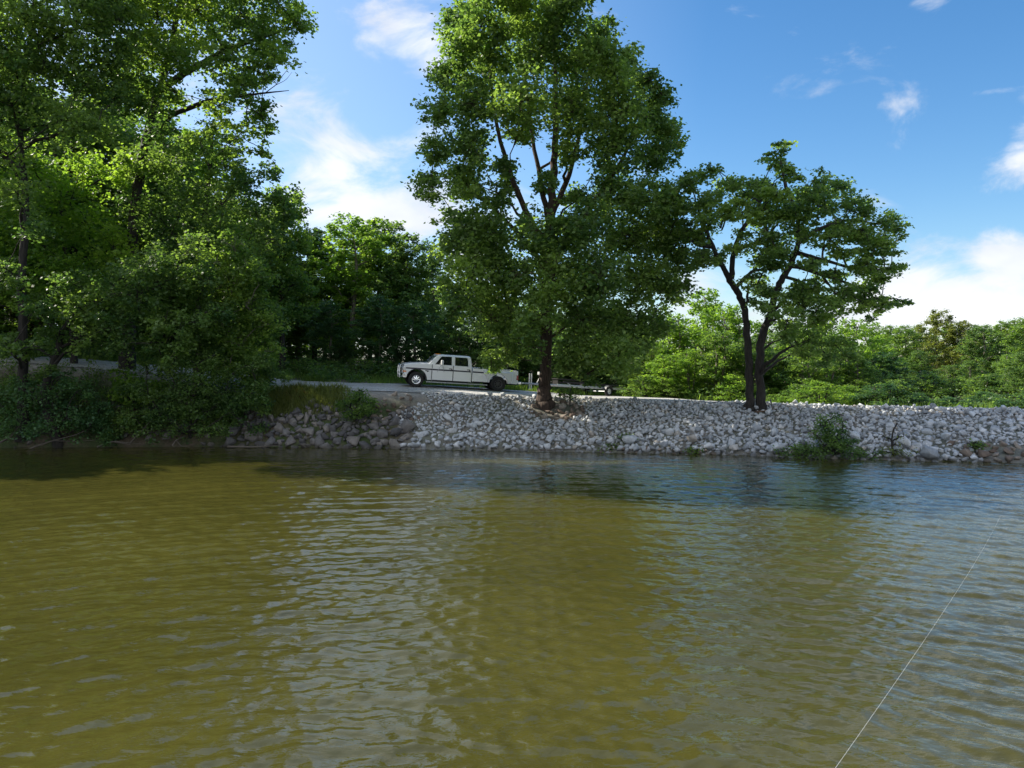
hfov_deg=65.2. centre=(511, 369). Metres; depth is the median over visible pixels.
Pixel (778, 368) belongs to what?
forest tree
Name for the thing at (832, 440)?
willow shrub
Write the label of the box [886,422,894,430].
riprap stone
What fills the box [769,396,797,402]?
thicket shrub
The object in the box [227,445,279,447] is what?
driftwood branch
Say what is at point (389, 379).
verge grass
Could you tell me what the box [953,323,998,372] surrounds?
forest tree
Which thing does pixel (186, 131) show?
forest tree
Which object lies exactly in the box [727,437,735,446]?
riprap stone
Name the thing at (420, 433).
riprap stone
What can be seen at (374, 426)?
boulder
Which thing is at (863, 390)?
thicket shrub
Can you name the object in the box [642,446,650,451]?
riprap stone
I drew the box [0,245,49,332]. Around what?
forest tree
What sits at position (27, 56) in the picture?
shore tree
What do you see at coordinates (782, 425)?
riprap
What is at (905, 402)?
thicket shrub
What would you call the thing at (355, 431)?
boulder
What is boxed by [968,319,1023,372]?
forest tree
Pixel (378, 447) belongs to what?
boulder
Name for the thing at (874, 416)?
riprap stone
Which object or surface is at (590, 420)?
riprap stone
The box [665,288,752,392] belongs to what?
forest tree
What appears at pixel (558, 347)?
forest tree
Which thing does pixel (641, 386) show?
thicket shrub
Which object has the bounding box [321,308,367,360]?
forest tree
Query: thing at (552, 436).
riprap stone
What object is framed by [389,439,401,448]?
boulder
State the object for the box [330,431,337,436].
boulder
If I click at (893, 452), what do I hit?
bare shrub
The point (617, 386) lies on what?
thicket shrub
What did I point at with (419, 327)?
forest tree
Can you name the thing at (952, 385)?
thicket shrub
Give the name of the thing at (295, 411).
boulder
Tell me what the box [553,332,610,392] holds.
forest tree
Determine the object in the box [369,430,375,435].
boulder
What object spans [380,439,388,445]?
boulder
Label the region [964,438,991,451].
bank sprig
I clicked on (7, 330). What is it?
thicket shrub
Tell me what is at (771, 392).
thicket shrub
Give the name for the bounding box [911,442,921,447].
riprap stone
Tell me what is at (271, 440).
boulder
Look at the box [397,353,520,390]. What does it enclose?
pickup truck
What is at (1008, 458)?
shore boulder
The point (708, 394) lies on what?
thicket shrub
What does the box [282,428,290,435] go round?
boulder
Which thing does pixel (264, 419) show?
boulder
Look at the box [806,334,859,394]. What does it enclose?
forest tree
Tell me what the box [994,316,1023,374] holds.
forest tree
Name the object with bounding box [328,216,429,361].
forest tree
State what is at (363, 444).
boulder
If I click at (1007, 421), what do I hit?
riprap stone
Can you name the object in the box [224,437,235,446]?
boulder
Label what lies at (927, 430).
riprap stone
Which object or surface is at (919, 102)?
sky
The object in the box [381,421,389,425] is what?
boulder
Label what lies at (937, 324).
forest tree
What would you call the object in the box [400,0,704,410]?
sweetgum tree
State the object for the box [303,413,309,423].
boulder
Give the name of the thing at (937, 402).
thicket shrub
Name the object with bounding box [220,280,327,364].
forest tree
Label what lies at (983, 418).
riprap stone
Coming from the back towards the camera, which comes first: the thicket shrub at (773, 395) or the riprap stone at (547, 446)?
the thicket shrub at (773, 395)
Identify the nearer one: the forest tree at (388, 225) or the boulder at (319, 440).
the boulder at (319, 440)
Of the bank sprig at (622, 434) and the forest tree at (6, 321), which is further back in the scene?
the forest tree at (6, 321)
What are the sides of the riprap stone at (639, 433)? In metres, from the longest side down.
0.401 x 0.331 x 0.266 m
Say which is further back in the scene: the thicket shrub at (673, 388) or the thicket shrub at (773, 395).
the thicket shrub at (673, 388)
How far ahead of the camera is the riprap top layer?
34.04 m
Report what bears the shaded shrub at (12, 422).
on the ground at (220, 440)
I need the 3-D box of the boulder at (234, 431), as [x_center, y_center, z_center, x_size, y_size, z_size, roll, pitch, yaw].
[-12.570,2.743,36.279,0.507,0.629,0.797,0,0,3]
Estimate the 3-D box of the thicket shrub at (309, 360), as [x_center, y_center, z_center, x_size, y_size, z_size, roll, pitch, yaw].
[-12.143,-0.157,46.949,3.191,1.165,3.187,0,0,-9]
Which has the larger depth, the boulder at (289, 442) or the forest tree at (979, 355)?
the forest tree at (979, 355)
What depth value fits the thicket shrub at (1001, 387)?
55.96 m
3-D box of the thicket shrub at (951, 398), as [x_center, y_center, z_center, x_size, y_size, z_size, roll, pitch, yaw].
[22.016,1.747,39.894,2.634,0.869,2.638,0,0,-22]
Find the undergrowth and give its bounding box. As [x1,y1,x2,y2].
[0,358,244,440]
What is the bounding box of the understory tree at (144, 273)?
[0,229,241,447]
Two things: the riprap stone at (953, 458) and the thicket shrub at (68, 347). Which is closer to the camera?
the riprap stone at (953, 458)
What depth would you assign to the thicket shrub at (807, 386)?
42.36 m
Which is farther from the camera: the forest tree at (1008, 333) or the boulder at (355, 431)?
the forest tree at (1008, 333)
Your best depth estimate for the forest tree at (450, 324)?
51.38 m
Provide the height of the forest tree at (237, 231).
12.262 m
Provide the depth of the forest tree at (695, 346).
73.50 m
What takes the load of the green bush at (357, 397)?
on the ground at (220, 440)
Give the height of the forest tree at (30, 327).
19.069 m
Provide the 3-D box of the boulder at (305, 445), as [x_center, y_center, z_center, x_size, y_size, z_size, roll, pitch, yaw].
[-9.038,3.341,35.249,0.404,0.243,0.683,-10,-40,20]
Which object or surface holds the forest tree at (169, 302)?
on the ground at (220, 440)
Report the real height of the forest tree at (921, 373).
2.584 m
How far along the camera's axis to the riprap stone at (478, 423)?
35.51 m
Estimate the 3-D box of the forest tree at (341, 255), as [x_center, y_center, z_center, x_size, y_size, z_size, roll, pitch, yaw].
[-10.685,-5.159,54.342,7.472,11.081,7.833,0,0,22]
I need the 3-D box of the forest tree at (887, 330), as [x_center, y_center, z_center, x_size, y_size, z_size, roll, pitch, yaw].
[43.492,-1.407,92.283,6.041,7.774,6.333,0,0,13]
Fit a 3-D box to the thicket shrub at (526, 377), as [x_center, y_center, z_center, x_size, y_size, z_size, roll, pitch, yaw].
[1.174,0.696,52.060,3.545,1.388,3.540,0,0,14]
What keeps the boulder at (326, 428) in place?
on the ground at (220, 440)
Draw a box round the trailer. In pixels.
[521,372,625,395]
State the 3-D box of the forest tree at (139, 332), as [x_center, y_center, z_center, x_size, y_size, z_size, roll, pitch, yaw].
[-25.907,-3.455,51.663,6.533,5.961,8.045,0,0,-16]
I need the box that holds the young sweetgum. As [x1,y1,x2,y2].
[0,132,155,363]
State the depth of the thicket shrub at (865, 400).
40.94 m
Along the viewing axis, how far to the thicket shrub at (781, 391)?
44.97 m
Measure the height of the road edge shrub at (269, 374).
3.037 m
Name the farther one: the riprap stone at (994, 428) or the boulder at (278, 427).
the boulder at (278, 427)
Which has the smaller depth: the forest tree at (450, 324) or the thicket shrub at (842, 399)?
the thicket shrub at (842, 399)
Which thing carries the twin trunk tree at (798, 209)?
on the ground at (220, 440)
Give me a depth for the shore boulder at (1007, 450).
29.94 m
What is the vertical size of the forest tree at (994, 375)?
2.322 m
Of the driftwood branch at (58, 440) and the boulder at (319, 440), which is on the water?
the driftwood branch at (58, 440)
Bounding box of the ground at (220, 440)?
[0,345,1023,462]
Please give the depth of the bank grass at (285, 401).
37.46 m
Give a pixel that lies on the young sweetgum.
(76, 221)
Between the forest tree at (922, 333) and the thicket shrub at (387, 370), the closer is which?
the thicket shrub at (387, 370)
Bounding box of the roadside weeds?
[14,334,1023,407]
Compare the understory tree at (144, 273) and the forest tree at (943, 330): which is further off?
the forest tree at (943, 330)
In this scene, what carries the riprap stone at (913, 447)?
on the ground at (220, 440)
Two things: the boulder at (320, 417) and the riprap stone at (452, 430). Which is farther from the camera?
the boulder at (320, 417)
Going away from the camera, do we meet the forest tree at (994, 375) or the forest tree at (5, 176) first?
the forest tree at (5, 176)
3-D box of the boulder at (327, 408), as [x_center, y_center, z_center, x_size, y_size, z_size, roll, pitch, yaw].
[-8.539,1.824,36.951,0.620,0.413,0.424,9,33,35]
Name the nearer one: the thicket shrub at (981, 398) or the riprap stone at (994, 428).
the riprap stone at (994, 428)
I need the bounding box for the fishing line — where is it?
[836,537,989,766]
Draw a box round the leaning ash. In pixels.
[166,222,294,404]
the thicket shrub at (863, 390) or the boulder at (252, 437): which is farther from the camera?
the thicket shrub at (863, 390)
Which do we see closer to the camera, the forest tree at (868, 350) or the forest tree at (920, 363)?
the forest tree at (868, 350)
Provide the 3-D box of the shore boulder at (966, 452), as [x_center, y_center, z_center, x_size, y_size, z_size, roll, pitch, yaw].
[17.053,3.199,30.091,0.363,0.470,0.526,0,0,-2]
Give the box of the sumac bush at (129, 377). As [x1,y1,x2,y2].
[107,368,166,418]
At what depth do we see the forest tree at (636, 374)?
49.58 m
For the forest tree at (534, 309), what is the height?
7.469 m
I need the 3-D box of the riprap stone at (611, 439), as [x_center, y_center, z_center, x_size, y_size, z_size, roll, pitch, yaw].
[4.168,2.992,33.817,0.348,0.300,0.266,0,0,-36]
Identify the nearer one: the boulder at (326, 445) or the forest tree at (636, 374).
the boulder at (326, 445)
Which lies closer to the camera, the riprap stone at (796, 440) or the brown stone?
the riprap stone at (796, 440)
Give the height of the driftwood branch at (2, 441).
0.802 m
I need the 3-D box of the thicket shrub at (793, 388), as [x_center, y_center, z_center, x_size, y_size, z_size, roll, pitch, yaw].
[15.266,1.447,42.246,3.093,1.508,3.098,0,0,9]
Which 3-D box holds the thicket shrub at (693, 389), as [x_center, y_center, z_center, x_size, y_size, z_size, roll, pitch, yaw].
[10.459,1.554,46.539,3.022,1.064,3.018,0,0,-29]
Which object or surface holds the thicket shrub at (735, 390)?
on the ground at (220, 440)
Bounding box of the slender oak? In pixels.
[239,183,322,370]
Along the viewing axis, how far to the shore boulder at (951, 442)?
31.02 m
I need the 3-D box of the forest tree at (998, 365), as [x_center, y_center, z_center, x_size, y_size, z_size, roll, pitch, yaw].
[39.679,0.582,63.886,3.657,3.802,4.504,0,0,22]
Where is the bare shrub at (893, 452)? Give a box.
[879,423,920,457]
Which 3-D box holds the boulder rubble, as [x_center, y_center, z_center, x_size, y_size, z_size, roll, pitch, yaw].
[-8.700,2.379,36.256,8.672,2.305,2.720,0,0,8]
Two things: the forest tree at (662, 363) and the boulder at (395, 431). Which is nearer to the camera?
the boulder at (395, 431)
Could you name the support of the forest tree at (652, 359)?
on the ground at (220, 440)
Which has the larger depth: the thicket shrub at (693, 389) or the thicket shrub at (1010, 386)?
the thicket shrub at (1010, 386)
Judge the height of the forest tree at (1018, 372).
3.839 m
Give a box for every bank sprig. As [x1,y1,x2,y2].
[554,384,582,401]
[601,441,632,452]
[614,432,637,440]
[682,445,706,453]
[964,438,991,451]
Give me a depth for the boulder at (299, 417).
36.46 m
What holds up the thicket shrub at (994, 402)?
on the ground at (220, 440)
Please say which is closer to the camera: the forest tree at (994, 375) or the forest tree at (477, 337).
the forest tree at (477, 337)
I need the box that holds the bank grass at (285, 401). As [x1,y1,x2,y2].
[258,379,351,418]
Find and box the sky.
[2,0,1023,365]
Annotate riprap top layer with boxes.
[400,391,1023,461]
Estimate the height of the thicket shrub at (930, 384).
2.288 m
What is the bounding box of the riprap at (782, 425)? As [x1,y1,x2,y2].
[396,392,1023,461]
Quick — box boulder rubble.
[222,398,409,448]
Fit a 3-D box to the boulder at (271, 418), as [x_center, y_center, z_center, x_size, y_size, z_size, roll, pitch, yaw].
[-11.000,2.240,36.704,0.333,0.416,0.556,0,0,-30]
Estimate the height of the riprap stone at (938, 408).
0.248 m
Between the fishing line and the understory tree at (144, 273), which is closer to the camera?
the fishing line
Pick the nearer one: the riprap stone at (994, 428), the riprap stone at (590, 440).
the riprap stone at (994, 428)
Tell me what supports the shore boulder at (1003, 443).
on the ground at (220, 440)
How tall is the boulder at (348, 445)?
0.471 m
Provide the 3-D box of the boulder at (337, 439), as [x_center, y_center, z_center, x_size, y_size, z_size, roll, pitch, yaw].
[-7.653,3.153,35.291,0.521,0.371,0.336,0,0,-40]
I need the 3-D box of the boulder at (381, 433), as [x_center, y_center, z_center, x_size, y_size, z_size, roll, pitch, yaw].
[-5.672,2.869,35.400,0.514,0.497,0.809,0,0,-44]
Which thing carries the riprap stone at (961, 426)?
on the ground at (220, 440)
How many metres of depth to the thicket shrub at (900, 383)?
40.32 m
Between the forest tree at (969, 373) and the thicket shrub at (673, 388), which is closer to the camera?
the thicket shrub at (673, 388)
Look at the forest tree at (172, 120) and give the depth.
55.09 m
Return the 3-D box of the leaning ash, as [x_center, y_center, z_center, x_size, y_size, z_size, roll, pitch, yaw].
[-13.089,-2.530,37.070,6.724,8.786,4.664,0,0,0]
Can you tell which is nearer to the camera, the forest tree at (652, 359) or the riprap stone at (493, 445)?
the riprap stone at (493, 445)
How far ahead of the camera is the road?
40.79 m
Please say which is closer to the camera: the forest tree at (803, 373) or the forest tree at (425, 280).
the forest tree at (803, 373)
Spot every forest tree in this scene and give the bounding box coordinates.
[0,43,69,298]
[0,92,169,345]
[0,129,38,256]
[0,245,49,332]
[0,275,89,343]
[2,85,106,333]
[31,67,201,269]
[53,273,153,355]
[84,133,223,357]
[135,270,213,356]
[138,124,244,262]
[164,191,278,333]
[174,285,271,354]
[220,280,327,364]
[231,199,303,293]
[279,295,343,363]
[283,227,357,364]
[291,337,319,357]
[295,211,403,371]
[300,299,356,373]
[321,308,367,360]
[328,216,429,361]
[345,294,412,371]
[365,232,459,358]
[384,300,447,368]
[412,251,465,359]
[423,341,468,360]
[424,310,473,356]
[435,331,486,366]
[438,286,502,364]
[441,308,473,350]
[453,321,511,368]
[470,333,527,376]
[485,325,552,385]
[519,294,563,331]
[519,332,566,387]
[523,346,572,387]
[524,328,571,387]
[552,308,595,376]
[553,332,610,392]
[566,342,608,392]
[595,338,635,392]
[618,337,679,396]
[618,354,655,393]
[641,353,690,397]
[650,313,702,390]
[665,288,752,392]
[665,349,721,396]
[686,328,718,374]
[687,330,754,399]
[694,303,767,390]
[712,336,793,398]
[737,322,786,394]
[763,350,801,393]
[766,325,831,387]
[771,348,841,394]
[796,318,859,386]
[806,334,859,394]
[828,317,884,384]
[837,357,887,394]
[844,321,906,383]
[854,352,916,398]
[875,346,904,371]
[878,324,908,367]
[883,324,934,386]
[886,371,925,396]
[897,326,954,363]
[899,350,939,389]
[906,308,963,389]
[909,370,946,397]
[928,321,973,378]
[933,365,966,396]
[936,320,982,376]
[951,325,1012,381]
[951,360,993,397]
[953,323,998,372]
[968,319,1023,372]
[979,373,1010,394]
[991,354,1017,392]
[992,321,1023,366]
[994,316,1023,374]
[996,351,1023,400]
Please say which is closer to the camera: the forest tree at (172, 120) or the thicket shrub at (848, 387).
the thicket shrub at (848, 387)
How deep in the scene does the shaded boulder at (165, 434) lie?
35.77 m
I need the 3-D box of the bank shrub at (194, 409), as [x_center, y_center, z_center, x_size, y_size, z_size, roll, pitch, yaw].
[-14.407,1.186,35.548,8.221,4.473,4.024,0,0,0]
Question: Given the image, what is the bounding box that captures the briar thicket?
[0,369,154,435]
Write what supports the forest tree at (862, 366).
on the ground at (220, 440)
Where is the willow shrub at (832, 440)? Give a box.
[772,412,887,460]
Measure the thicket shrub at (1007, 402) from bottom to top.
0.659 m
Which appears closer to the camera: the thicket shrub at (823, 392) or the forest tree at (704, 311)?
the thicket shrub at (823, 392)
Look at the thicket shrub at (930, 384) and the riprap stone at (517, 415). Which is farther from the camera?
the thicket shrub at (930, 384)
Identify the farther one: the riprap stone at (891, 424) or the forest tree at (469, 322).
the forest tree at (469, 322)
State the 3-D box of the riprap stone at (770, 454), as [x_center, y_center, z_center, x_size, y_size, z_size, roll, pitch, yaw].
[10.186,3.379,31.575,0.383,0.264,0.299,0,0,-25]
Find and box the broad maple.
[106,111,306,373]
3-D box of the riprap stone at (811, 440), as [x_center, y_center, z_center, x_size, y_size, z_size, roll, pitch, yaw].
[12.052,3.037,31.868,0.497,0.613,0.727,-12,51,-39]
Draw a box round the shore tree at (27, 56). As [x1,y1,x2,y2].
[0,0,156,441]
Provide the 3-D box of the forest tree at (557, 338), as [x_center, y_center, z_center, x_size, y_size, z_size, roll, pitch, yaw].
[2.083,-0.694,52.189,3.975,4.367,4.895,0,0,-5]
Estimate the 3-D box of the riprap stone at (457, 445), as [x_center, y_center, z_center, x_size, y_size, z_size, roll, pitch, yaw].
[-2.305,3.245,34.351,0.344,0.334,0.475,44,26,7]
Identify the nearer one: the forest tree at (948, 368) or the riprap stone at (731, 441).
the riprap stone at (731, 441)
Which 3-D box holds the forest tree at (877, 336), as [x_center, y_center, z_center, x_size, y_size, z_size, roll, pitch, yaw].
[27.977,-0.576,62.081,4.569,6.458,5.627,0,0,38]
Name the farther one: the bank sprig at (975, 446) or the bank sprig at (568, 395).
the bank sprig at (568, 395)
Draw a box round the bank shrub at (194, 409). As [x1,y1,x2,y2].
[96,347,280,445]
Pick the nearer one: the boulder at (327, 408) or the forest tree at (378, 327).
the boulder at (327, 408)
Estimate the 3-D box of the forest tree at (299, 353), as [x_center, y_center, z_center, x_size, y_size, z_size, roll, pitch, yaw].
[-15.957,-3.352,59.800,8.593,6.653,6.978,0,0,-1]
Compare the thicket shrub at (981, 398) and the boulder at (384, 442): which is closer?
the boulder at (384, 442)
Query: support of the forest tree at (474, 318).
on the ground at (220, 440)
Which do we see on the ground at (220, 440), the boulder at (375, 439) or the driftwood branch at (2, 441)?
the boulder at (375, 439)
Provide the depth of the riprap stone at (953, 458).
29.80 m
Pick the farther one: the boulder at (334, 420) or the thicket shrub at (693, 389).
the thicket shrub at (693, 389)
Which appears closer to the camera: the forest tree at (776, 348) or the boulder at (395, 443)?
the boulder at (395, 443)
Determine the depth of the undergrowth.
38.05 m
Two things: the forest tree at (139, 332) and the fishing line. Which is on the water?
the fishing line
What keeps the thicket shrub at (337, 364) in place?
on the ground at (220, 440)
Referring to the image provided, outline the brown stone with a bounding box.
[559,403,566,408]
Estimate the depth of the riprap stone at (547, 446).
33.61 m
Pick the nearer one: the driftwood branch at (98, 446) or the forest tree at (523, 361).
the driftwood branch at (98, 446)
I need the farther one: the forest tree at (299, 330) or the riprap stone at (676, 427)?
the forest tree at (299, 330)
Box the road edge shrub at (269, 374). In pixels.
[222,366,294,422]
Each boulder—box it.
[162,430,171,439]
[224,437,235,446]
[228,424,241,435]
[237,435,244,440]
[244,431,262,440]
[254,441,264,445]
[255,418,267,424]
[265,436,275,445]
[268,414,273,421]
[274,423,283,432]
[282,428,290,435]
[285,435,295,446]
[291,407,301,415]
[296,415,303,420]
[301,427,314,435]
[301,443,311,447]
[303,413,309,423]
[315,434,324,447]
[317,414,325,420]
[320,442,331,448]
[322,405,330,412]
[323,425,329,432]
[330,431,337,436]
[331,418,338,424]
[332,437,341,443]
[341,421,351,429]
[342,443,351,448]
[346,436,359,446]
[350,428,359,434]
[359,441,372,448]
[367,422,378,429]
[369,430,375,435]
[370,437,379,443]
[374,444,382,448]
[376,429,388,437]
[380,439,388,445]
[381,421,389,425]
[389,415,398,425]
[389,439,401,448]
[390,427,402,435]
[400,419,415,432]
[400,433,411,440]
[947,440,954,445]
[959,449,972,458]
[977,449,990,457]
[999,440,1006,446]
[1003,447,1013,454]
[1005,455,1013,462]
[1013,441,1021,448]
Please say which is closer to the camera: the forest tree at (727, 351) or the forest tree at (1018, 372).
the forest tree at (727, 351)
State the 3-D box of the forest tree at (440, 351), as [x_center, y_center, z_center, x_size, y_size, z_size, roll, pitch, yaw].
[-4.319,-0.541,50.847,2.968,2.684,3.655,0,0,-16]
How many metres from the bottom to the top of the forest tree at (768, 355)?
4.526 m
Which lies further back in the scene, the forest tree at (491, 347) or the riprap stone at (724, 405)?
the forest tree at (491, 347)
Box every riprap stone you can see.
[417,431,428,437]
[446,428,457,432]
[453,441,460,448]
[454,404,462,408]
[474,421,482,425]
[489,443,497,448]
[514,413,521,417]
[519,446,528,450]
[543,443,550,449]
[545,434,555,440]
[587,418,594,423]
[587,438,595,443]
[606,437,615,442]
[635,431,642,436]
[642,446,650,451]
[662,428,673,434]
[673,424,679,431]
[721,403,729,407]
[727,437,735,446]
[766,452,774,456]
[793,437,799,445]
[807,438,819,447]
[869,413,879,418]
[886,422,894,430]
[901,450,911,457]
[910,445,919,451]
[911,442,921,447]
[921,428,932,433]
[922,440,932,445]
[935,407,943,411]
[948,456,957,460]
[953,424,965,429]
[978,416,987,422]
[989,425,1000,431]
[1004,418,1012,424]
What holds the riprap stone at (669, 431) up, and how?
on the ground at (220, 440)
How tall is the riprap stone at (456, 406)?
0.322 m
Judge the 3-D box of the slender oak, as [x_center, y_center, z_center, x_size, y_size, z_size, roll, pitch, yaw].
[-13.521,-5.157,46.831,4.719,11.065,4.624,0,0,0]
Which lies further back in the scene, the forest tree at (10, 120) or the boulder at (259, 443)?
the forest tree at (10, 120)
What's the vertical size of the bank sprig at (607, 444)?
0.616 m
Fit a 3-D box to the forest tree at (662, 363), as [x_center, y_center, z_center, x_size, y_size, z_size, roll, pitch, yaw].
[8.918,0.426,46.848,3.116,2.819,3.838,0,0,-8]
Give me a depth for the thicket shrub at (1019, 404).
38.02 m
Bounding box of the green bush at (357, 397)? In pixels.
[333,387,379,427]
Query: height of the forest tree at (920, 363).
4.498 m
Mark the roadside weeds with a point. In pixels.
(324, 371)
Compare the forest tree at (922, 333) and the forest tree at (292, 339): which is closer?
the forest tree at (292, 339)
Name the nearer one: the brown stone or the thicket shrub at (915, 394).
the brown stone
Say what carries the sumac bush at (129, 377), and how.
on the ground at (220, 440)
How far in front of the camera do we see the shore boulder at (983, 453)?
29.75 m
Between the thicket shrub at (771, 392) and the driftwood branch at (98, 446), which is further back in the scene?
the thicket shrub at (771, 392)
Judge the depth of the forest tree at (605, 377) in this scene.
51.51 m
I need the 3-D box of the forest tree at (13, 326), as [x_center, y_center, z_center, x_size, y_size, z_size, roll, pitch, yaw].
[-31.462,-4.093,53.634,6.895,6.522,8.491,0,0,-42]
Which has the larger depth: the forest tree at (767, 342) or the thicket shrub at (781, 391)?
the forest tree at (767, 342)
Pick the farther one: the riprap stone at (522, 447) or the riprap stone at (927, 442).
the riprap stone at (522, 447)
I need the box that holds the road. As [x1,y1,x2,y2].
[0,355,1007,409]
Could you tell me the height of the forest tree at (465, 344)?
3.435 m
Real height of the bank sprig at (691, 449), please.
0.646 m
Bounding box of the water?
[0,446,1023,767]
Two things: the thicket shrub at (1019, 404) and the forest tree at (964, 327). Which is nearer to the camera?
the thicket shrub at (1019, 404)
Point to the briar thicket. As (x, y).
(103, 392)
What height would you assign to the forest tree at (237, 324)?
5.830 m
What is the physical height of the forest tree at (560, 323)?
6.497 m
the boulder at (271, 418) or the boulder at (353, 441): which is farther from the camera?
the boulder at (271, 418)
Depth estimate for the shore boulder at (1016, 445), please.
30.39 m
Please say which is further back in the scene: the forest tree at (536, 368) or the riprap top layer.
the forest tree at (536, 368)
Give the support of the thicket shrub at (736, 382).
on the ground at (220, 440)
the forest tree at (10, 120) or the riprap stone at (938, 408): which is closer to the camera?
the riprap stone at (938, 408)
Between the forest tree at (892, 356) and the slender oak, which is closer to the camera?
the slender oak
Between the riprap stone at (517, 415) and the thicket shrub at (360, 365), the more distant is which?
the thicket shrub at (360, 365)
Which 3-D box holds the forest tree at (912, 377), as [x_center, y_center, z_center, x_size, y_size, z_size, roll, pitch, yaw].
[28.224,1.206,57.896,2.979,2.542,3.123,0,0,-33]
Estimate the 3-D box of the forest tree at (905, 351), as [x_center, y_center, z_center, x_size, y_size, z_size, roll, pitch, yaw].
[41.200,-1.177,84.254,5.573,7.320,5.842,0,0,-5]
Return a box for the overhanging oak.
[91,0,318,369]
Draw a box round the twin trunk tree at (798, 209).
[647,139,914,410]
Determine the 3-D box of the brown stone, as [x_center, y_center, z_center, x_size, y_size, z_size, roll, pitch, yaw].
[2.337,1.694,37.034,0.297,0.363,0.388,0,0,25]
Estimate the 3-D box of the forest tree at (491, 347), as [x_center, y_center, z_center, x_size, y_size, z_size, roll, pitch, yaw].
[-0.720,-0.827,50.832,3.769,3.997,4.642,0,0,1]
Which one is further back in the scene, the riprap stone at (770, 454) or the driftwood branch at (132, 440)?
the driftwood branch at (132, 440)
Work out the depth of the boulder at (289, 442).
35.42 m
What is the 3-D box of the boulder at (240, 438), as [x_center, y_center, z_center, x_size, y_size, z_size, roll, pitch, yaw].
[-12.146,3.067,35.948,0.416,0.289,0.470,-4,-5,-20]
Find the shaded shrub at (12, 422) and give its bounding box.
[0,367,123,446]
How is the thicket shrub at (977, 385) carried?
on the ground at (220, 440)
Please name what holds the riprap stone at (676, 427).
on the ground at (220, 440)
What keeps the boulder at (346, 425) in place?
on the ground at (220, 440)
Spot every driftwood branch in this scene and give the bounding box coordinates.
[0,426,18,443]
[30,429,91,448]
[97,441,130,447]
[115,419,151,444]
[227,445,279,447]
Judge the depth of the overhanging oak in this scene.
37.16 m
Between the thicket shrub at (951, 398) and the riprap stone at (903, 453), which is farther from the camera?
the thicket shrub at (951, 398)
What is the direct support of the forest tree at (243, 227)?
on the ground at (220, 440)
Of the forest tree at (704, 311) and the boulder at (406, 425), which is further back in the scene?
the forest tree at (704, 311)
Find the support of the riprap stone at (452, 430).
on the ground at (220, 440)
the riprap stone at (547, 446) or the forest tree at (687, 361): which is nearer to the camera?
the riprap stone at (547, 446)
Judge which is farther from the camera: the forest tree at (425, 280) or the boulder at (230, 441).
the forest tree at (425, 280)
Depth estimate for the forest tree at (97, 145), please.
49.25 m
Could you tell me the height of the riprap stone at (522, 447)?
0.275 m
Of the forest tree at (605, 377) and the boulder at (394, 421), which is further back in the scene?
the forest tree at (605, 377)
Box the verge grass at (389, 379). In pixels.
[7,350,1020,407]
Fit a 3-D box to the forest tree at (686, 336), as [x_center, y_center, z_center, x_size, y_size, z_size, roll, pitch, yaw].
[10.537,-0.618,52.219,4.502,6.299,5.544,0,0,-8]
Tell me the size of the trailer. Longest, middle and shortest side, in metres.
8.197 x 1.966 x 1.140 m
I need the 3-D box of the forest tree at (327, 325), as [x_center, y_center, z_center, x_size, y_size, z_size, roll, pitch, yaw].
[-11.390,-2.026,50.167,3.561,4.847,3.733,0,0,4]
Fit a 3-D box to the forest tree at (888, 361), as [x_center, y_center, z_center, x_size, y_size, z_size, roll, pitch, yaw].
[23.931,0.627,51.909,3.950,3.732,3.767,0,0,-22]
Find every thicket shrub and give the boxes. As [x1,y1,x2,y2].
[0,327,30,339]
[50,327,102,355]
[285,358,330,375]
[313,360,351,376]
[331,358,386,377]
[359,364,398,378]
[520,371,537,387]
[608,378,635,394]
[615,374,677,396]
[641,381,694,398]
[678,388,715,399]
[695,388,722,399]
[704,373,771,400]
[711,386,766,400]
[765,388,779,397]
[766,394,777,400]
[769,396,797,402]
[771,385,809,398]
[777,383,833,403]
[784,380,854,404]
[784,384,835,403]
[828,384,874,404]
[831,392,862,405]
[832,388,883,404]
[843,382,923,405]
[843,394,880,404]
[870,378,933,403]
[890,398,914,405]
[900,392,941,405]
[906,373,958,400]
[920,377,981,401]
[930,398,946,406]
[937,396,976,406]
[944,373,1012,401]
[960,391,1009,407]
[972,398,1019,407]
[975,380,1022,402]
[987,399,1018,406]
[992,376,1023,403]
[993,386,1023,408]
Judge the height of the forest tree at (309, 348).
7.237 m
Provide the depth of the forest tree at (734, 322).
49.77 m
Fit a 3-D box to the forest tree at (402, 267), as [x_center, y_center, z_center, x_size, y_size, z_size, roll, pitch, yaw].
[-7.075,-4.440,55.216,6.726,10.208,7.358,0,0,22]
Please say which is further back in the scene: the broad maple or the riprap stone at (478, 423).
the broad maple
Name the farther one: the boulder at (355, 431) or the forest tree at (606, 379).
the forest tree at (606, 379)
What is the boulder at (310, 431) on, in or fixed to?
on the ground at (220, 440)
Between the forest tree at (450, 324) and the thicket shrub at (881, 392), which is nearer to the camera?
the thicket shrub at (881, 392)
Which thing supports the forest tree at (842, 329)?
on the ground at (220, 440)
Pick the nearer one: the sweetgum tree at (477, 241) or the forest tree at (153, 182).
the sweetgum tree at (477, 241)
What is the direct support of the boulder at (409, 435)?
on the ground at (220, 440)

